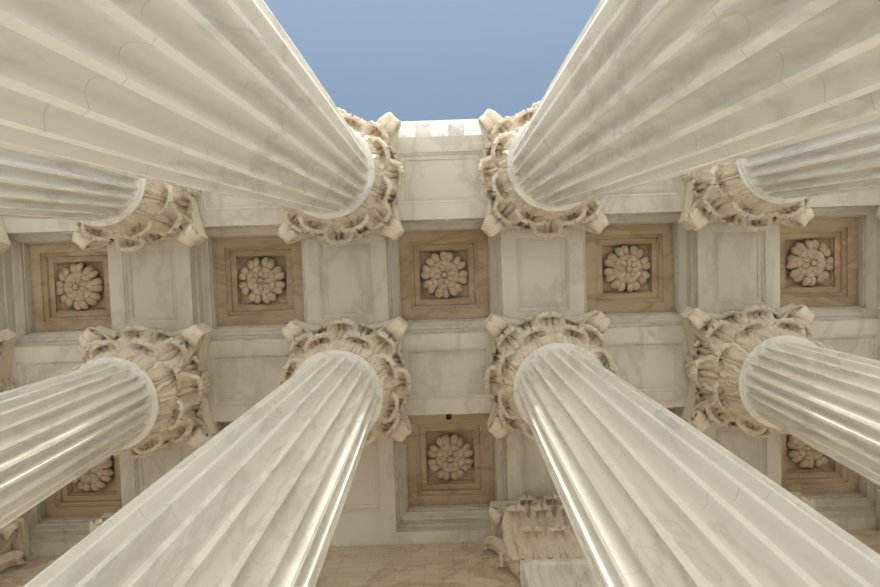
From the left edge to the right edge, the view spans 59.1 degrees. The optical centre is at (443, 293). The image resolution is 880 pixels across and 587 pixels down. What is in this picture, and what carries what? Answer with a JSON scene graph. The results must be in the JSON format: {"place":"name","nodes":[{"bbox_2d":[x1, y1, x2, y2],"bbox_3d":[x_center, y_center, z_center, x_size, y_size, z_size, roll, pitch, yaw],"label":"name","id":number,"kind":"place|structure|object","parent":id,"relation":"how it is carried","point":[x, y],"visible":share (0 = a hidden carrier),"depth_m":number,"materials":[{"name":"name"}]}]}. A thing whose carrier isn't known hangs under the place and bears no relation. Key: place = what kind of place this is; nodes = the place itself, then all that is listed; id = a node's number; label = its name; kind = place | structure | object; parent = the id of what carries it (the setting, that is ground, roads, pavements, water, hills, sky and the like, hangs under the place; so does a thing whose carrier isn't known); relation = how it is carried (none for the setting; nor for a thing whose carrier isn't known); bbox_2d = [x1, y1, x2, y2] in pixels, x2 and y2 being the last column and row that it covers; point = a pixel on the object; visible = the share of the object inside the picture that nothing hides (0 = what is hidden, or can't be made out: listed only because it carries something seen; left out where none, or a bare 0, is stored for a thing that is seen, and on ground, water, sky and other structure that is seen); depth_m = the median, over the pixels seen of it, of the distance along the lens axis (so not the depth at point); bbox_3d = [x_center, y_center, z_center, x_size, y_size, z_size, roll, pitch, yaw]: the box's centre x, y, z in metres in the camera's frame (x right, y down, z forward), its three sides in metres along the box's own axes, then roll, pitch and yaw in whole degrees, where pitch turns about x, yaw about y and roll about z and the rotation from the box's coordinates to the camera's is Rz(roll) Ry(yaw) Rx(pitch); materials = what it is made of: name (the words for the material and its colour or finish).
{"place":"outdoors","nodes":[
{"label":"outdoors","id":0,"kind":"place"},
{"bbox_2d":[0,217,10,252],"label":"column capital","id":1,"kind":"object","parent":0,"point":[5,243],"visible":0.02,"depth_m":14.55,"materials":[{"name":"beige stone"}]},
{"bbox_2d":[0,329,16,392],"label":"column capital","id":2,"kind":"object","parent":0,"point":[8,338],"visible":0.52,"depth_m":14.60,"materials":[{"name":"beige stone"}]},
{"bbox_2d":[263,0,599,121],"label":"sky","id":3,"kind":"structure","parent":0,"point":[411,60],"materials":[{"name":"blue"}]},
{"bbox_2d":[784,488,814,508],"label":"pilaster capital","id":4,"kind":"object","parent":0,"point":[808,500],"visible":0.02,"depth_m":14.34,"materials":[{"name":"beige stone"}]},
{"bbox_2d":[875,204,879,220],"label":"column capital","id":5,"kind":"object","parent":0,"point":[877,216],"visible":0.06,"depth_m":14.60,"materials":[{"name":"beige stone"}]},
{"bbox_2d":[875,304,879,320],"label":"column capital","id":6,"kind":"object","parent":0,"point":[877,308],"visible":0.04,"depth_m":14.70,"materials":[{"name":"beige stone"}]},
{"bbox_2d":[876,489,879,531],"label":"pilaster capital","id":7,"kind":"object","parent":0,"point":[877,509],"visible":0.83,"depth_m":14.91,"materials":[{"name":"beige stone"}]},
{"label":"plaza ground","id":8,"kind":"structure","parent":0,"visible":0},
{"bbox_2d":[0,147,145,225],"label":"column shaft","id":9,"kind":"object","parent":8,"relation":"on","point":[33,186],"visible":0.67,"depth_m":10.43,"materials":[{"name":"beige stone"}]},
{"bbox_2d":[72,179,207,252],"bbox_3d":[-5.620,-1.941,13.663,2.446,2.059,2.444,-2,-87,0],"label":"column capital","id":10,"kind":"object","parent":9,"relation":"on","point":[162,212],"visible":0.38,"depth_m":13.70,"materials":[{"name":"beige stone"}]},
{"bbox_2d":[0,357,158,528],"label":"column shaft","id":11,"kind":"object","parent":8,"relation":"on","point":[58,432],"visible":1,"depth_m":10.26,"materials":[{"name":"white stone"}]},
{"bbox_2d":[69,322,217,458],"bbox_3d":[-5.501,1.771,13.880,2.446,2.059,2.444,-2,-87,0],"label":"column capital","id":12,"kind":"object","parent":11,"relation":"on","point":[172,364],"visible":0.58,"depth_m":13.86,"materials":[{"name":"beige stone"}]},
{"bbox_2d":[0,0,374,218],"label":"column shaft","id":13,"kind":"object","parent":8,"relation":"on","point":[231,98],"visible":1,"depth_m":4.10,"materials":[{"name":"beige stone"}]},
{"bbox_2d":[277,108,404,245],"bbox_3d":[-1.902,-2.061,13.656,2.446,2.059,2.444,-2,-87,0],"label":"column capital","id":14,"kind":"object","parent":13,"relation":"on","point":[376,212],"visible":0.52,"depth_m":13.68,"materials":[{"name":"beige stone"}]},
{"bbox_2d":[23,350,382,586],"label":"column shaft","id":15,"kind":"object","parent":8,"relation":"on","point":[255,495],"visible":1,"depth_m":5.83,"materials":[{"name":"white stone"}]},
{"bbox_2d":[276,316,411,446],"bbox_3d":[-1.783,1.651,13.873,2.446,2.059,2.444,-2,-87,0],"label":"column capital","id":16,"kind":"object","parent":15,"relation":"on","point":[377,347],"visible":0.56,"depth_m":13.84,"materials":[{"name":"beige stone"}]},
{"bbox_2d":[0,530,879,586],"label":"building wall","id":17,"kind":"structure","parent":8,"relation":"on","point":[475,564],"depth_m":14.04,"materials":[{"name":"stone"}]},
{"bbox_2d":[0,516,30,572],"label":"pilaster capital","id":18,"kind":"object","parent":17,"relation":"attached to","point":[14,543],"visible":0.98,"depth_m":14.54,"materials":[{"name":"beige stone"}]},
{"bbox_2d":[89,509,119,531],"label":"pilaster capital","id":19,"kind":"object","parent":17,"relation":"attached to","point":[95,523],"visible":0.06,"depth_m":14.37,"materials":[{"name":"beige stone"}]},
{"bbox_2d":[520,558,597,586],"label":"pilaster shaft","id":20,"kind":"object","parent":8,"relation":"on","point":[575,572],"visible":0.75,"depth_m":12.66,"materials":[{"name":"beige stone"}]},
{"bbox_2d":[483,494,584,580],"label":"pilaster capital","id":21,"kind":"object","parent":20,"relation":"on","point":[523,527],"visible":0.75,"depth_m":13.74,"materials":[{"name":"beige stone"}]},
{"bbox_2d":[507,0,879,211],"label":"column shaft","id":22,"kind":"object","parent":8,"relation":"on","point":[638,93],"visible":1,"depth_m":4.24,"materials":[{"name":"beige stone"}]},
{"bbox_2d":[478,101,608,238],"bbox_3d":[1.816,-2.180,13.649,2.446,2.059,2.444,-2,-87,0],"label":"column capital","id":23,"kind":"object","parent":22,"relation":"on","point":[509,207],"visible":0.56,"depth_m":13.67,"materials":[{"name":"beige stone"}]},
{"bbox_2d":[513,343,879,586],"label":"column shaft","id":24,"kind":"object","parent":8,"relation":"on","point":[651,492],"visible":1,"depth_m":5.57,"materials":[{"name":"white stone"}]},
{"bbox_2d":[484,310,618,441],"bbox_3d":[1.935,1.532,13.866,2.446,2.059,2.444,-2,-87,0],"label":"column capital","id":25,"kind":"object","parent":24,"relation":"on","point":[515,343],"visible":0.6,"depth_m":13.83,"materials":[{"name":"beige stone"}]},
{"bbox_2d":[736,118,879,203],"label":"column shaft","id":26,"kind":"object","parent":8,"relation":"on","point":[845,160],"visible":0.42,"depth_m":10.45,"materials":[{"name":"beige stone"}]},
{"bbox_2d":[678,160,813,231],"bbox_3d":[5.534,-2.299,13.642,2.446,2.059,2.444,-2,-87,0],"label":"column capital","id":27,"kind":"object","parent":26,"relation":"on","point":[723,194],"visible":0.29,"depth_m":13.68,"materials":[{"name":"beige stone"}]},
{"bbox_2d":[738,335,879,485],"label":"column shaft","id":28,"kind":"object","parent":8,"relation":"on","point":[825,401],"visible":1,"depth_m":10.60,"materials":[{"name":"white stone"}]},
{"bbox_2d":[680,303,825,439],"bbox_3d":[5.653,1.412,13.859,2.446,2.059,2.444,-2,-87,0],"label":"column capital","id":29,"kind":"object","parent":28,"relation":"on","point":[721,347],"visible":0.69,"depth_m":13.84,"materials":[{"name":"beige stone"}]},
{"bbox_3d":[-12.936,2.478,5.880,2.236,14.050,2.236,-2,-87,0],"label":"column","id":30,"kind":"object","parent":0,"visible":0},
{"bbox_2d":[0,135,879,555],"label":"ceiling","id":31,"kind":"structure","parent":30,"relation":"on","point":[400,493],"depth_m":14.97,"materials":[{"name":"stone"}]},
{"bbox_2d":[56,262,103,309],"bbox_3d":[-7.419,-0.143,15.774,0.970,0.354,0.970,40,-87,-2],"label":"ceiling rosette","id":32,"kind":"object","parent":31,"relation":"attached to","point":[81,287],"visible":1,"depth_m":15.73,"materials":[{"name":"stone"}]},
{"bbox_2d":[72,456,114,491],"bbox_3d":[-7.297,3.623,15.994,0.970,0.354,0.970,19,-87,-1],"label":"ceiling rosette","id":33,"kind":"object","parent":31,"relation":"attached to","point":[97,477],"visible":0.52,"depth_m":15.96,"materials":[{"name":"stone"}]},
{"bbox_2d":[238,257,285,303],"bbox_3d":[-3.701,-0.263,15.767,0.970,0.354,0.970,21,-87,-1],"label":"ceiling rosette","id":34,"kind":"object","parent":31,"relation":"attached to","point":[263,278],"visible":1,"depth_m":15.72,"materials":[{"name":"stone"}]},
{"bbox_2d":[398,119,481,137],"bbox_3d":[0.048,0.374,19.305,29.830,4.000,8.995,-2,-87,0],"label":"cornice","id":35,"kind":"object","parent":31,"relation":"on","point":[459,127],"visible":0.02,"depth_m":17.70,"materials":[{"name":"white stone"}]},
{"bbox_2d":[421,251,467,297],"bbox_3d":[0.017,-0.382,15.760,0.970,0.354,0.970,7,-87,0],"label":"ceiling rosette","id":36,"kind":"object","parent":31,"relation":"attached to","point":[444,274],"visible":1,"depth_m":15.71,"materials":[{"name":"stone"}]},
{"bbox_2d":[446,414,451,419],"bbox_3d":[0.103,2.330,15.043,0.120,0.238,0.216,-2,-87,0],"label":"coffer spotlight fixture","id":37,"kind":"object","parent":31,"relation":"attached to","point":[448,416],"visible":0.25,"depth_m":14.95,"materials":[{"name":"brown metal"}]},
{"bbox_2d":[427,434,472,479],"bbox_3d":[0.139,3.385,15.980,0.970,0.354,0.970,22,-87,-1],"label":"ceiling rosette","id":38,"kind":"object","parent":31,"relation":"attached to","point":[448,455],"visible":1,"depth_m":15.93,"materials":[{"name":"stone"}]},
{"bbox_2d":[603,245,650,291],"bbox_3d":[3.735,-0.501,15.753,0.970,0.354,0.970,27,-87,-2],"label":"ceiling rosette","id":39,"kind":"object","parent":31,"relation":"attached to","point":[626,266],"visible":1,"depth_m":15.71,"materials":[{"name":"stone"}]},
{"bbox_2d":[786,435,827,468],"bbox_3d":[7.575,3.146,15.966,0.970,0.354,0.970,12,-87,-1],"label":"ceiling rosette","id":40,"kind":"object","parent":31,"relation":"attached to","point":[804,455],"visible":0.56,"depth_m":15.93,"materials":[{"name":"stone"}]},
{"bbox_2d":[785,239,833,286],"bbox_3d":[7.454,-0.621,15.746,0.970,0.354,0.970,2,-87,0],"label":"ceiling rosette","id":41,"kind":"object","parent":31,"relation":"attached to","point":[808,262],"visible":1,"depth_m":15.70,"materials":[{"name":"stone"}]}
]}

